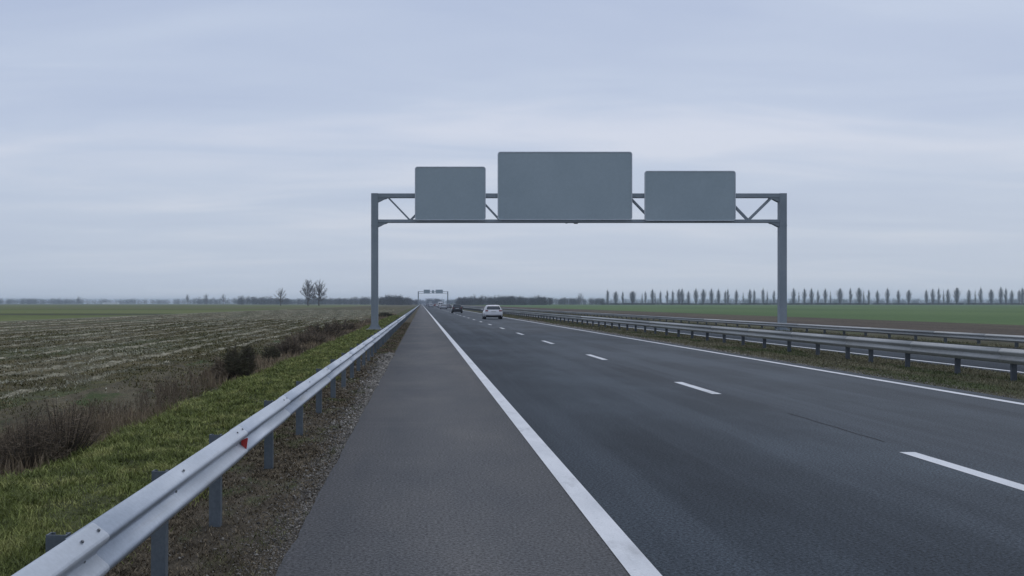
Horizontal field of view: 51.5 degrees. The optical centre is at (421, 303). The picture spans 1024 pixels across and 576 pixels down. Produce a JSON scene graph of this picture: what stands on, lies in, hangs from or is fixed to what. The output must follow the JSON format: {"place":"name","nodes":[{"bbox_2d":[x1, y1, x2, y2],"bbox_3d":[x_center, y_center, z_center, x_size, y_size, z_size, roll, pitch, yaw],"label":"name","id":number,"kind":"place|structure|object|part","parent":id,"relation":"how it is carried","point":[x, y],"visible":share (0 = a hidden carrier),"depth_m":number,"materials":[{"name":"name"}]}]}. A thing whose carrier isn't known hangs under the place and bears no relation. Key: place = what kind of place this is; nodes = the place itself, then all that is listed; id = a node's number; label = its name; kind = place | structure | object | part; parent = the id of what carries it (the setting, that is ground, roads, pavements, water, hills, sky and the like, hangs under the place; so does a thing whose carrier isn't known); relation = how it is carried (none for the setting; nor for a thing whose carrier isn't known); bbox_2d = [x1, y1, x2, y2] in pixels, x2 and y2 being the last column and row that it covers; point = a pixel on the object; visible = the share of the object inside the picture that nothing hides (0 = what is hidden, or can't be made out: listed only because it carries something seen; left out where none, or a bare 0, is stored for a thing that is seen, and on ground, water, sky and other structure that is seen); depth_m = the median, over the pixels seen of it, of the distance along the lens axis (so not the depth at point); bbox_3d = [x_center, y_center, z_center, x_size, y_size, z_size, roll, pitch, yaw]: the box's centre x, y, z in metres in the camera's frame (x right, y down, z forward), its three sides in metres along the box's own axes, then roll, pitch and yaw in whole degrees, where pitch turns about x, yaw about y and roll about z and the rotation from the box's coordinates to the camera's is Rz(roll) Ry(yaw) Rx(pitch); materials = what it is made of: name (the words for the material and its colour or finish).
{"place":"outdoors","nodes":[
{"label":"outdoors","id":0,"kind":"place"},
{"bbox_2d":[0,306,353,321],"bbox_3d":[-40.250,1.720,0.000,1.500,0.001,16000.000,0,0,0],"label":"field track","id":1,"kind":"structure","parent":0,"point":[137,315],"depth_m":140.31,"materials":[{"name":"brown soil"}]},
{"bbox_2d":[0,304,370,320],"bbox_3d":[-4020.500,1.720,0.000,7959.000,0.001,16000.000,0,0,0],"label":"meadow","id":2,"kind":"structure","parent":0,"point":[158,309],"depth_m":367.12,"materials":[{"name":"plant"}]},
{"bbox_2d":[0,314,157,314],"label":"soil strip","id":3,"kind":"object","parent":2,"relation":"on","point":[78,314],"visible":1,"depth_m":164.47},
{"bbox_2d":[0,297,419,303],"bbox_3d":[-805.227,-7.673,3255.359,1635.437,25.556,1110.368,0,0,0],"label":"wood","id":4,"kind":"object","parent":2,"relation":"on","point":[57,301],"visible":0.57,"depth_m":3318.65,"materials":[{"name":"plant"}]},
{"bbox_2d":[275,288,285,305],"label":"bare tree","id":5,"kind":"object","parent":2,"relation":"on","point":[280,293],"visible":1,"depth_m":799.67,"materials":[{"name":"grey plant"}]},
{"bbox_2d":[300,279,315,305],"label":"bare tree","id":6,"kind":"object","parent":2,"relation":"on","point":[307,296],"visible":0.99,"depth_m":799.62,"materials":[{"name":"grey plant"}]},
{"bbox_2d":[236,295,381,304],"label":"tree belt","id":7,"kind":"object","parent":2,"relation":"on","point":[339,301],"visible":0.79,"depth_m":1935.98,"materials":[{"name":"plant"}]},
{"bbox_2d":[310,279,327,305],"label":"bare tree","id":8,"kind":"object","parent":2,"relation":"on","point":[319,289],"visible":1,"depth_m":799.83,"materials":[{"name":"grey plant"}]},
{"bbox_2d":[378,294,417,304],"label":"roadside copse","id":9,"kind":"object","parent":2,"relation":"on","point":[395,300],"visible":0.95,"depth_m":1292.65,"materials":[{"name":"grey plant"}]},
{"bbox_2d":[0,314,396,478],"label":"tan grass","id":10,"kind":"structure","parent":0,"point":[261,363],"depth_m":16.10,"materials":[{"name":"brown plant"}]},
{"bbox_2d":[0,304,413,415],"bbox_3d":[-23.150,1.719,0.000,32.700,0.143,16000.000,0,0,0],"label":"stubble field","id":11,"kind":"structure","parent":0,"point":[103,383],"depth_m":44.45,"materials":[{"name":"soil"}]},
{"bbox_2d":[0,309,386,397],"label":"straw rows","id":12,"kind":"object","parent":11,"relation":"on","point":[113,363],"visible":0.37,"depth_m":51.36,"materials":[{"name":"beige plant"}]},
{"bbox_2d":[0,305,416,471],"bbox_3d":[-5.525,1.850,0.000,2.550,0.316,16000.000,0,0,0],"label":"ditch","id":13,"kind":"object","parent":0,"point":[113,394],"visible":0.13,"depth_m":21.15,"materials":[{"name":"brown plant"}]},
{"bbox_2d":[0,408,73,470],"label":"shrub","id":14,"kind":"object","parent":13,"relation":"on","point":[15,448],"visible":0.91,"depth_m":11.49,"materials":[{"name":"brown plant"}]},
{"bbox_2d":[0,319,363,475],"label":"field weeds","id":15,"kind":"object","parent":13,"relation":"on","point":[168,349],"visible":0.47,"depth_m":38.37,"materials":[{"name":"plant"}]},
{"bbox_2d":[0,315,386,472],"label":"dead weeds","id":16,"kind":"object","parent":13,"relation":"on","point":[167,392],"visible":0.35,"depth_m":19.42,"materials":[{"name":"brown plant"}]},
{"bbox_2d":[211,355,232,380],"bbox_3d":[-4.905,1.637,26.493,0.825,0.760,0.784,0,0,0],"label":"shrub","id":17,"kind":"object","parent":13,"relation":"on","point":[220,368],"visible":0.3,"depth_m":26.35,"materials":[{"name":"brown plant"}]},
{"bbox_2d":[219,340,258,378],"bbox_3d":[-4.406,1.364,25.506,0.961,1.016,0.957,0,0,42],"label":"shrub","id":18,"kind":"object","parent":13,"relation":"on","point":[243,363],"visible":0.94,"depth_m":25.36,"materials":[{"name":"brown plant"}]},
{"bbox_2d":[259,343,281,362],"bbox_3d":[-4.717,1.591,33.001,0.717,0.722,0.712,0,0,0],"label":"shrub","id":19,"kind":"object","parent":13,"relation":"on","point":[273,353],"visible":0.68,"depth_m":32.88,"materials":[{"name":"brown plant"}]},
{"bbox_2d":[267,334,310,356],"bbox_3d":[-4.798,1.559,37.992,1.557,0.913,1.461,0,0,34],"label":"shrub","id":20,"kind":"object","parent":13,"relation":"on","point":[285,347],"visible":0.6,"depth_m":37.73,"materials":[{"name":"brown plant"}]},
{"bbox_2d":[284,329,326,345],"bbox_3d":[-5.003,1.562,46.026,1.922,0.894,1.980,0,0,0],"label":"shrub","id":21,"kind":"object","parent":13,"relation":"on","point":[310,337],"visible":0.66,"depth_m":45.63,"materials":[{"name":"brown plant"}]},
{"bbox_2d":[303,321,342,336],"bbox_3d":[-5.209,1.468,56.059,2.151,1.046,2.183,0,0,0],"label":"shrub","id":22,"kind":"object","parent":13,"relation":"on","point":[333,330],"visible":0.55,"depth_m":55.69,"materials":[{"name":"brown plant"}]},
{"bbox_2d":[322,317,358,329],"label":"shrub","id":23,"kind":"object","parent":13,"relation":"on","point":[351,325],"visible":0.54,"depth_m":67.78,"materials":[{"name":"brown plant"}]},
{"bbox_2d":[378,311,393,316],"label":"shrub","id":24,"kind":"object","parent":13,"relation":"on","point":[385,314],"visible":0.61,"depth_m":139.51,"materials":[{"name":"brown plant"}]},
{"bbox_2d":[0,304,419,575],"bbox_3d":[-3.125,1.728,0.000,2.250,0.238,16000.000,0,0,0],"label":"grass verge","id":25,"kind":"object","parent":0,"point":[104,498],"depth_m":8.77,"materials":[{"name":"green plant"}]},
{"bbox_2d":[15,394,108,459],"bbox_3d":[-4.136,1.433,12.168,1.011,0.797,1.044,0,0,0],"label":"shrub","id":26,"kind":"object","parent":25,"relation":"on","point":[77,432],"visible":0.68,"depth_m":12.14,"materials":[{"name":"brown plant"}]},
{"bbox_2d":[418,290,447,304],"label":"sign gantry","id":27,"kind":"object","parent":25,"relation":"on","point":[433,291],"visible":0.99,"depth_m":589.90,"materials":[{"name":"grey metal"}]},
{"bbox_2d":[368,152,789,330],"bbox_3d":[9.447,-3.504,63.525,25.510,11.168,1.050,0,0,0],"label":"sign gantry","id":28,"kind":"object","parent":25,"relation":"on","point":[565,187],"visible":0.98,"depth_m":63.21,"materials":[{"name":"grey metal"}]},
{"bbox_2d":[104,304,420,575],"bbox_3d":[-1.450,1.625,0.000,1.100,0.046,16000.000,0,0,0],"label":"gravel verge","id":29,"kind":"structure","parent":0,"point":[231,528],"depth_m":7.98,"materials":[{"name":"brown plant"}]},
{"bbox_2d":[11,305,419,575],"bbox_3d":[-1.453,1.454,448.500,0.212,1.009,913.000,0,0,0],"label":"guard rail","id":30,"kind":"object","parent":29,"relation":"on","point":[106,542],"visible":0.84,"depth_m":6.05,"materials":[{"name":"metal"}]},
{"bbox_2d":[270,312,416,575],"bbox_3d":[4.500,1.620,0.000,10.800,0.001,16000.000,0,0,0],"label":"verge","id":31,"kind":"structure","parent":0,"point":[274,573],"depth_m":7.85,"materials":[{"name":"soil"}]},
{"bbox_2d":[275,304,630,575],"bbox_3d":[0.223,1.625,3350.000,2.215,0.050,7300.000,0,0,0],"label":"hard shoulder","id":32,"kind":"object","parent":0,"point":[440,468],"visible":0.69,"depth_m":8.76},
{"bbox_2d":[0,0,1023,303],"label":"sky","id":33,"kind":"structure","parent":0,"point":[165,150],"materials":[{"name":"grey"}]},
{"bbox_2d":[422,304,1023,575],"bbox_3d":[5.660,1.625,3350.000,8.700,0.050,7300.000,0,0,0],"label":"carriageway","id":34,"kind":"structure","parent":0,"point":[744,472],"depth_m":11.27,"materials":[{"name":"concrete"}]},
{"bbox_2d":[451,304,462,312],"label":"car","id":35,"kind":"object","parent":34,"relation":"on","point":[457,307],"visible":0.99,"depth_m":176.12,"materials":[{"name":"black paint"}]},
{"bbox_2d":[481,305,502,318],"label":"car","id":36,"kind":"object","parent":34,"relation":"on","point":[492,310],"visible":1,"depth_m":107.13,"materials":[{"name":"white paint"}]},
{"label":"rear window","id":37,"kind":"part","parent":36,"relation":"part of","materials":[{"name":"black glass"}]},
{"bbox_2d":[424,307,661,575],"bbox_3d":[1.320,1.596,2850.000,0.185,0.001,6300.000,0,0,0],"label":"edge line","id":38,"kind":"object","parent":34,"relation":"on","point":[630,556],"depth_m":8.73,"materials":[{"name":"paint"}]},
{"bbox_2d":[457,314,1023,490],"bbox_3d":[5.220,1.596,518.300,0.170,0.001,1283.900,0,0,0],"label":"lane dashes","id":39,"kind":"object","parent":34,"relation":"on","point":[974,472],"visible":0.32,"depth_m":10.34,"materials":[{"name":"paint"}]},
{"bbox_2d":[475,312,1023,404],"bbox_3d":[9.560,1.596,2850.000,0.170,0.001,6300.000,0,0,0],"label":"edge line","id":40,"kind":"object","parent":34,"relation":"on","point":[826,371],"depth_m":23.43,"materials":[{"name":"paint"}]},
{"bbox_2d":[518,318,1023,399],"bbox_3d":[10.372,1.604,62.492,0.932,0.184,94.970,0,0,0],"label":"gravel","id":41,"kind":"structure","parent":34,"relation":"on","point":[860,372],"depth_m":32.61,"materials":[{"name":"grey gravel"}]},
{"bbox_2d":[789,413,883,441],"bbox_3d":[5.350,1.597,13.798,0.039,0.001,3.196,0,0,0],"label":"road crack","id":42,"kind":"object","parent":34,"relation":"on","point":[837,427],"visible":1,"depth_m":13.61,"materials":[{"name":"black asphalt"}]},
{"bbox_2d":[433,304,1023,373],"bbox_3d":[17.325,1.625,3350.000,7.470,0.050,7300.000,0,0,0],"label":"carriageway","id":43,"kind":"structure","parent":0,"point":[968,363],"depth_m":35.24,"materials":[{"name":"grey asphalt"}]},
{"bbox_2d":[517,314,1023,372],"bbox_3d":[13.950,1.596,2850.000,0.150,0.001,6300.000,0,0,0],"label":"edge line","id":44,"kind":"object","parent":43,"relation":"on","point":[841,351],"depth_m":33.08,"materials":[{"name":"paint"}]},
{"bbox_2d":[450,304,1023,324],"bbox_3d":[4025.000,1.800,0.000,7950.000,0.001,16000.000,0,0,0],"label":"crop field","id":45,"kind":"structure","parent":0,"point":[1007,314],"depth_m":273.60,"materials":[{"name":"green plant"}]},
{"bbox_2d":[414,297,457,303],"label":"wood","id":46,"kind":"object","parent":45,"relation":"on","point":[435,301],"visible":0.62,"depth_m":2659.88,"materials":[{"name":"plant"}]},
{"bbox_2d":[455,294,606,304],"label":"tree belt","id":47,"kind":"object","parent":45,"relation":"on","point":[508,300],"visible":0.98,"depth_m":1278.77,"materials":[{"name":"plant"}]},
{"bbox_2d":[598,298,1023,303],"bbox_3d":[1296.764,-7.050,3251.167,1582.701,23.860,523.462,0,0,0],"label":"wood","id":48,"kind":"object","parent":45,"relation":"on","point":[730,300],"visible":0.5,"depth_m":3159.20,"materials":[{"name":"plant"}]},
{"label":"hedge foot","id":49,"kind":"structure","parent":45,"relation":"on","visible":0},
{"bbox_2d":[614,292,618,302],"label":"poplar tree","id":50,"kind":"object","parent":49,"relation":"on","point":[615,297],"visible":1,"depth_m":1533.05,"materials":[{"name":"grey plant"}]},
{"bbox_2d":[629,291,635,304],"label":"round tree","id":51,"kind":"object","parent":49,"relation":"on","point":[632,297],"visible":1,"depth_m":1505.01,"materials":[{"name":"grey plant"}]},
{"bbox_2d":[650,289,654,303],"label":"poplar tree","id":52,"kind":"object","parent":49,"relation":"on","point":[652,295],"visible":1,"depth_m":1538.22,"materials":[{"name":"grey plant"}]},
{"bbox_2d":[677,289,681,303],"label":"poplar tree","id":53,"kind":"object","parent":49,"relation":"on","point":[678,297],"visible":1,"depth_m":1497.99,"materials":[{"name":"grey plant"}]},
{"bbox_2d":[680,289,683,302],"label":"poplar tree","id":54,"kind":"object","parent":49,"relation":"on","point":[682,295],"visible":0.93,"depth_m":1519.60,"materials":[{"name":"grey plant"}]},
{"bbox_2d":[686,290,689,304],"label":"poplar tree","id":55,"kind":"object","parent":49,"relation":"on","point":[688,299],"visible":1,"depth_m":1505.89,"materials":[{"name":"grey plant"}]},
{"bbox_2d":[693,289,698,303],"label":"poplar tree","id":56,"kind":"object","parent":49,"relation":"on","point":[695,296],"visible":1,"depth_m":1475.33,"materials":[{"name":"grey plant"}]},
{"bbox_2d":[701,290,705,304],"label":"poplar tree","id":57,"kind":"object","parent":49,"relation":"on","point":[703,295],"visible":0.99,"depth_m":1488.11,"materials":[{"name":"grey plant"}]},
{"bbox_2d":[709,287,714,304],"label":"poplar tree","id":58,"kind":"object","parent":49,"relation":"on","point":[711,295],"visible":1,"depth_m":1523.59,"materials":[{"name":"grey plant"}]},
{"bbox_2d":[716,288,720,304],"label":"poplar tree","id":59,"kind":"object","parent":49,"relation":"on","point":[718,295],"visible":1,"depth_m":1486.68,"materials":[{"name":"grey plant"}]},
{"bbox_2d":[734,290,737,303],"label":"poplar tree","id":60,"kind":"object","parent":49,"relation":"on","point":[736,296],"visible":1,"depth_m":1538.28,"materials":[{"name":"grey plant"}]},
{"bbox_2d":[748,289,751,302],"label":"poplar tree","id":61,"kind":"object","parent":49,"relation":"on","point":[749,296],"visible":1,"depth_m":1461.82,"materials":[{"name":"grey plant"}]},
{"bbox_2d":[760,289,765,302],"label":"poplar tree","id":62,"kind":"object","parent":49,"relation":"on","point":[762,296],"visible":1,"depth_m":1471.79,"materials":[{"name":"grey plant"}]},
{"bbox_2d":[790,288,795,302],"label":"poplar tree","id":63,"kind":"object","parent":49,"relation":"on","point":[793,294],"visible":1,"depth_m":1538.88,"materials":[{"name":"grey plant"}]},
{"bbox_2d":[801,287,806,304],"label":"poplar tree","id":64,"kind":"object","parent":49,"relation":"on","point":[804,295],"visible":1,"depth_m":1522.60,"materials":[{"name":"grey plant"}]},
{"bbox_2d":[600,303,1023,304],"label":"hedgerow","id":65,"kind":"object","parent":49,"relation":"on","point":[814,304],"visible":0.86,"depth_m":1525.89,"materials":[{"name":"green plant"}]},
{"bbox_2d":[809,287,814,304],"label":"poplar tree","id":66,"kind":"object","parent":49,"relation":"on","point":[811,297],"visible":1,"depth_m":1488.51,"materials":[{"name":"grey plant"}]},
{"bbox_2d":[822,289,827,304],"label":"poplar tree","id":67,"kind":"object","parent":49,"relation":"on","point":[825,296],"visible":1,"depth_m":1459.94,"materials":[{"name":"grey plant"}]},
{"bbox_2d":[836,289,843,302],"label":"poplar tree","id":68,"kind":"object","parent":49,"relation":"on","point":[839,295],"visible":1,"depth_m":1518.38,"materials":[{"name":"grey plant"}]},
{"bbox_2d":[848,289,852,304],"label":"poplar tree","id":69,"kind":"object","parent":49,"relation":"on","point":[850,298],"visible":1,"depth_m":1514.74,"materials":[{"name":"grey plant"}]},
{"bbox_2d":[855,288,863,303],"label":"poplar tree","id":70,"kind":"object","parent":49,"relation":"on","point":[860,295],"visible":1,"depth_m":1472.91,"materials":[{"name":"grey plant"}]},
{"bbox_2d":[875,291,879,304],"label":"poplar tree","id":71,"kind":"object","parent":49,"relation":"on","point":[877,297],"visible":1,"depth_m":1517.38,"materials":[{"name":"grey plant"}]},
{"bbox_2d":[885,287,889,304],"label":"poplar tree","id":72,"kind":"object","parent":49,"relation":"on","point":[887,296],"visible":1,"depth_m":1477.28,"materials":[{"name":"grey plant"}]},
{"bbox_2d":[897,291,900,304],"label":"poplar tree","id":73,"kind":"object","parent":49,"relation":"on","point":[898,299],"visible":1,"depth_m":1477.60,"materials":[{"name":"grey plant"}]},
{"bbox_2d":[905,290,911,302],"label":"poplar tree","id":74,"kind":"object","parent":49,"relation":"on","point":[908,295],"visible":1,"depth_m":1474.73,"materials":[{"name":"grey plant"}]},
{"bbox_2d":[924,290,927,304],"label":"poplar tree","id":75,"kind":"object","parent":49,"relation":"on","point":[926,298],"visible":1,"depth_m":1506.63,"materials":[{"name":"grey plant"}]},
{"bbox_2d":[931,289,935,302],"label":"poplar tree","id":76,"kind":"object","parent":49,"relation":"on","point":[932,296],"visible":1,"depth_m":1481.93,"materials":[{"name":"grey plant"}]},
{"bbox_2d":[936,289,940,304],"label":"poplar tree","id":77,"kind":"object","parent":49,"relation":"on","point":[939,297],"visible":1,"depth_m":1462.74,"materials":[{"name":"grey plant"}]},
{"bbox_2d":[946,289,949,303],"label":"poplar tree","id":78,"kind":"object","parent":49,"relation":"on","point":[947,297],"visible":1,"depth_m":1511.12,"materials":[{"name":"grey plant"}]},
{"bbox_2d":[953,288,960,302],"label":"poplar tree","id":79,"kind":"object","parent":49,"relation":"on","point":[956,293],"visible":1,"depth_m":1536.26,"materials":[{"name":"grey plant"}]},
{"bbox_2d":[966,290,970,303],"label":"poplar tree","id":80,"kind":"object","parent":49,"relation":"on","point":[968,299],"visible":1,"depth_m":1459.62,"materials":[{"name":"grey plant"}]},
{"bbox_2d":[978,289,982,304],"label":"poplar tree","id":81,"kind":"object","parent":49,"relation":"on","point":[980,296],"visible":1,"depth_m":1483.00,"materials":[{"name":"grey plant"}]},
{"bbox_2d":[988,290,993,302],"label":"poplar tree","id":82,"kind":"object","parent":49,"relation":"on","point":[991,292],"visible":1,"depth_m":1506.95,"materials":[{"name":"grey plant"}]},
{"bbox_2d":[998,288,1003,302],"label":"poplar tree","id":83,"kind":"object","parent":49,"relation":"on","point":[1000,294],"visible":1,"depth_m":1485.03,"materials":[{"name":"grey plant"}]},
{"bbox_2d":[1003,289,1007,302],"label":"poplar tree","id":84,"kind":"object","parent":49,"relation":"on","point":[1005,296],"visible":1,"depth_m":1469.21,"materials":[{"name":"grey plant"}]},
{"bbox_2d":[1009,290,1013,302],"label":"poplar tree","id":85,"kind":"object","parent":49,"relation":"on","point":[1011,296],"visible":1,"depth_m":1525.58,"materials":[{"name":"grey plant"}]},
{"bbox_2d":[1019,288,1023,304],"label":"poplar tree","id":86,"kind":"object","parent":49,"relation":"on","point":[1022,297],"visible":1,"depth_m":1483.12,"materials":[{"name":"grey plant"}]},
{"bbox_2d":[461,305,1023,343],"bbox_3d":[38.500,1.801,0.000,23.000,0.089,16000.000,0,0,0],"label":"ploughed field","id":87,"kind":"structure","parent":0,"point":[1001,329],"depth_m":99.99,"materials":[{"name":"soil"}]},
{"bbox_2d":[463,309,1023,399],"bbox_3d":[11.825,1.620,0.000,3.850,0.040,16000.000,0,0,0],"label":"median","id":88,"kind":"object","parent":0,"point":[955,385],"visible":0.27,"depth_m":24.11,"materials":[{"name":"green plant"}]},
{"bbox_2d":[451,306,1023,381],"bbox_3d":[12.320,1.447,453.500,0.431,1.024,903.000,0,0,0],"label":"guard rail","id":89,"kind":"object","parent":88,"relation":"on","point":[1013,357],"visible":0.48,"depth_m":30.49,"materials":[{"name":"silver metal"}]},
{"bbox_2d":[477,307,1023,346],"bbox_3d":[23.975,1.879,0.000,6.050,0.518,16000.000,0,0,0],"label":"verge","id":90,"kind":"structure","parent":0,"point":[960,341],"depth_m":61.88,"materials":[{"name":"green plant"}]},
{"bbox_2d":[451,305,1023,347],"bbox_3d":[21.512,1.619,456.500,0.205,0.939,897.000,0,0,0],"label":"guard rail","id":91,"kind":"object","parent":90,"relation":"on","point":[1016,339],"visible":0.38,"depth_m":53.47,"materials":[{"name":"silver metal"}]},
{"bbox_2d":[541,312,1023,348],"bbox_3d":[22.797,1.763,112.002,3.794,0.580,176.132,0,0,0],"label":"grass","id":92,"kind":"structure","parent":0,"point":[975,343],"depth_m":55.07,"materials":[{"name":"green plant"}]}
]}

